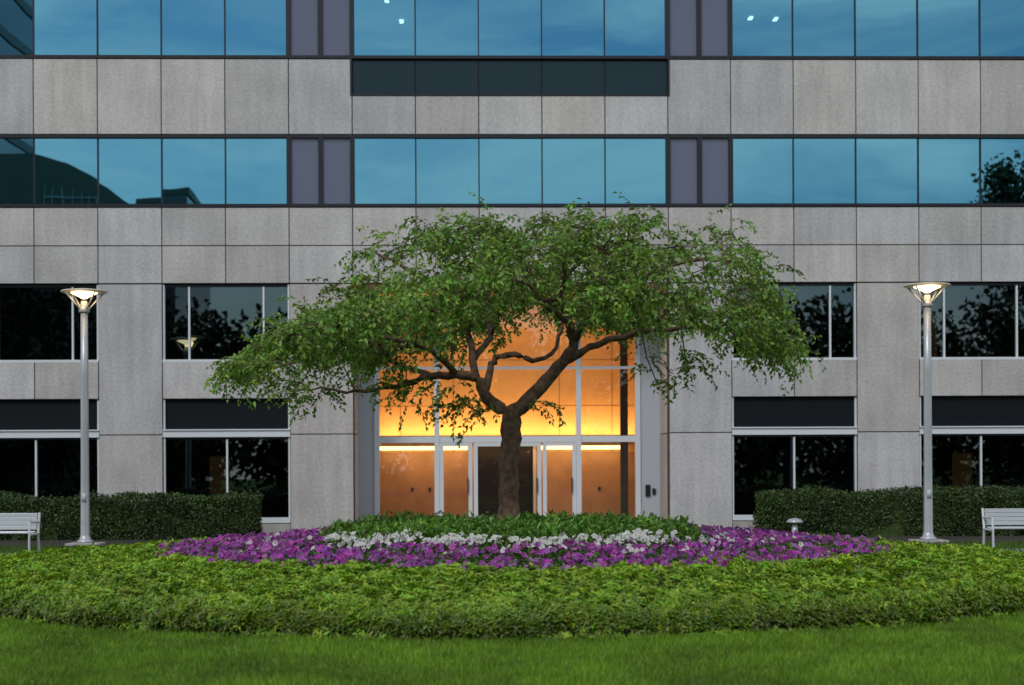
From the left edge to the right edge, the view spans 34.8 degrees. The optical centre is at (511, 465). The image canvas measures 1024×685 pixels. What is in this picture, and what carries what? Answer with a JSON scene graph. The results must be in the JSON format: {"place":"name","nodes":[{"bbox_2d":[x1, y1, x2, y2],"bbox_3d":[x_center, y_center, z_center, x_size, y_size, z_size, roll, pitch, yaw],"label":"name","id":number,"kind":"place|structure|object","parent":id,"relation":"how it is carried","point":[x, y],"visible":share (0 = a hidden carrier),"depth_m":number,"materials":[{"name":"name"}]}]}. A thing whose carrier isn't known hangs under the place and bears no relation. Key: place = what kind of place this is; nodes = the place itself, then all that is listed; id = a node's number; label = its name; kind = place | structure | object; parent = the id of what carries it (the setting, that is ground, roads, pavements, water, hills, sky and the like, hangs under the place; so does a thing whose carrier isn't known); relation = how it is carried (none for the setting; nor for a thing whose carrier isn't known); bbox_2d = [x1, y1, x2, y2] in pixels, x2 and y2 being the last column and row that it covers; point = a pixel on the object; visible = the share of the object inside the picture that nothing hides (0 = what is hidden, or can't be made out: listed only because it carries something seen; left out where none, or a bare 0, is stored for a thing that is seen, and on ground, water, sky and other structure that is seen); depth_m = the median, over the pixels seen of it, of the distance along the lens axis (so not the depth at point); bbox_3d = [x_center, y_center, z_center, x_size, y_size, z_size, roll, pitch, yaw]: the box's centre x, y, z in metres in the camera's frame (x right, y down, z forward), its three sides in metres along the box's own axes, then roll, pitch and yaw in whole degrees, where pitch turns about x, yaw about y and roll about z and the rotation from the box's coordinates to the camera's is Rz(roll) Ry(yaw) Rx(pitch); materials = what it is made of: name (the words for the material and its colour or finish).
{"place":"outdoors","nodes":[
{"label":"outdoors","id":0,"kind":"place"},
{"bbox_2d":[0,532,1023,684],"bbox_3d":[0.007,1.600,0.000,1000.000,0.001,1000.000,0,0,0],"label":"ground","id":1,"kind":"structure","parent":0,"point":[649,643],"depth_m":13.26,"materials":[{"name":"green plant"}]},
{"bbox_2d":[0,59,1023,532],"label":"stone cladding","id":2,"kind":"structure","parent":1,"relation":"on","point":[132,261],"depth_m":39.99,"materials":[{"name":"stone"}]},
{"bbox_2d":[0,0,1023,439],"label":"dark window frames","id":3,"kind":"structure","parent":2,"relation":"attached to","point":[320,170],"depth_m":40.04,"materials":[{"name":"black"}]},
{"bbox_2d":[0,0,1023,203],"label":"window glass","id":4,"kind":"object","parent":3,"relation":"attached to","point":[446,170],"visible":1,"depth_m":40.06,"materials":[{"name":"blue glass"}]},
{"bbox_2d":[0,283,1023,522],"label":"white window frames","id":5,"kind":"structure","parent":2,"relation":"attached to","point":[646,438],"depth_m":42.11,"materials":[{"name":"grey metal"}]},
{"bbox_2d":[0,285,1023,516],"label":"ground window glass","id":6,"kind":"object","parent":5,"relation":"attached to","point":[35,323],"visible":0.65,"depth_m":40.00,"materials":[{"name":"black glass"}]},
{"bbox_2d":[0,509,1023,640],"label":"flower bed","id":7,"kind":"object","parent":1,"relation":"on","point":[533,574],"visible":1,"depth_m":17.12,"materials":[{"name":"green plant"}]},
{"bbox_2d":[204,190,825,520],"bbox_3d":[0.004,-1.357,22.578,8.372,4.469,6.795,0,0,0],"label":"crabapple tree","id":8,"kind":"object","parent":7,"relation":"on","point":[368,338],"visible":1,"depth_m":21.36,"materials":[{"name":"green plant"}]},
{"bbox_2d":[166,285,1003,520],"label":"interior","id":9,"kind":"object","parent":1,"relation":"on","point":[607,468],"visible":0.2,"depth_m":46.38,"materials":[{"name":"orange"}]},
{"bbox_2d":[786,518,802,532],"bbox_3d":[5.706,1.311,33.000,0.350,0.525,0.350,0,0,0],"label":"bollard light","id":10,"kind":"object","parent":1,"relation":"on","point":[794,521],"visible":0.69,"depth_m":32.94,"materials":[{"name":"silver metal"}]},
{"bbox_2d":[0,530,1023,546],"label":"planting soil","id":11,"kind":"structure","parent":0,"point":[8,543],"depth_m":35.07,"materials":[{"name":"brown soil"}]},
{"bbox_2d":[60,288,107,545],"bbox_3d":[-8.805,-0.984,33.700,0.950,5.350,0.950,0,0,0],"label":"street lamp","id":12,"kind":"object","parent":11,"relation":"on","point":[83,307],"visible":0.99,"depth_m":33.63,"materials":[{"name":"metal"}]},
{"bbox_2d":[0,489,263,539],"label":"hedge","id":13,"kind":"object","parent":11,"relation":"on","point":[123,516],"visible":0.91,"depth_m":36.16,"materials":[{"name":"green plant"}]},
{"bbox_2d":[752,484,1023,535],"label":"hedge","id":14,"kind":"object","parent":11,"relation":"on","point":[898,511],"visible":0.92,"depth_m":36.18,"materials":[{"name":"green plant"}]},
{"bbox_2d":[903,282,950,542],"bbox_3d":[8.465,-1.065,33.300,0.950,5.350,0.950,0,0,0],"label":"street lamp","id":15,"kind":"object","parent":11,"relation":"on","point":[927,301],"visible":0.94,"depth_m":33.23,"materials":[{"name":"metal"}]},
{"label":"pavement","id":16,"kind":"structure","parent":0,"visible":0},
{"bbox_2d":[0,512,40,550],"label":"park bench","id":17,"kind":"object","parent":16,"relation":"on","point":[32,517],"visible":0.97,"depth_m":29.31,"materials":[{"name":"white wood"}]},
{"bbox_2d":[981,508,1023,547],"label":"park bench","id":18,"kind":"object","parent":16,"relation":"on","point":[992,519],"visible":0.96,"depth_m":29.31,"materials":[{"name":"white wood"}]}
]}

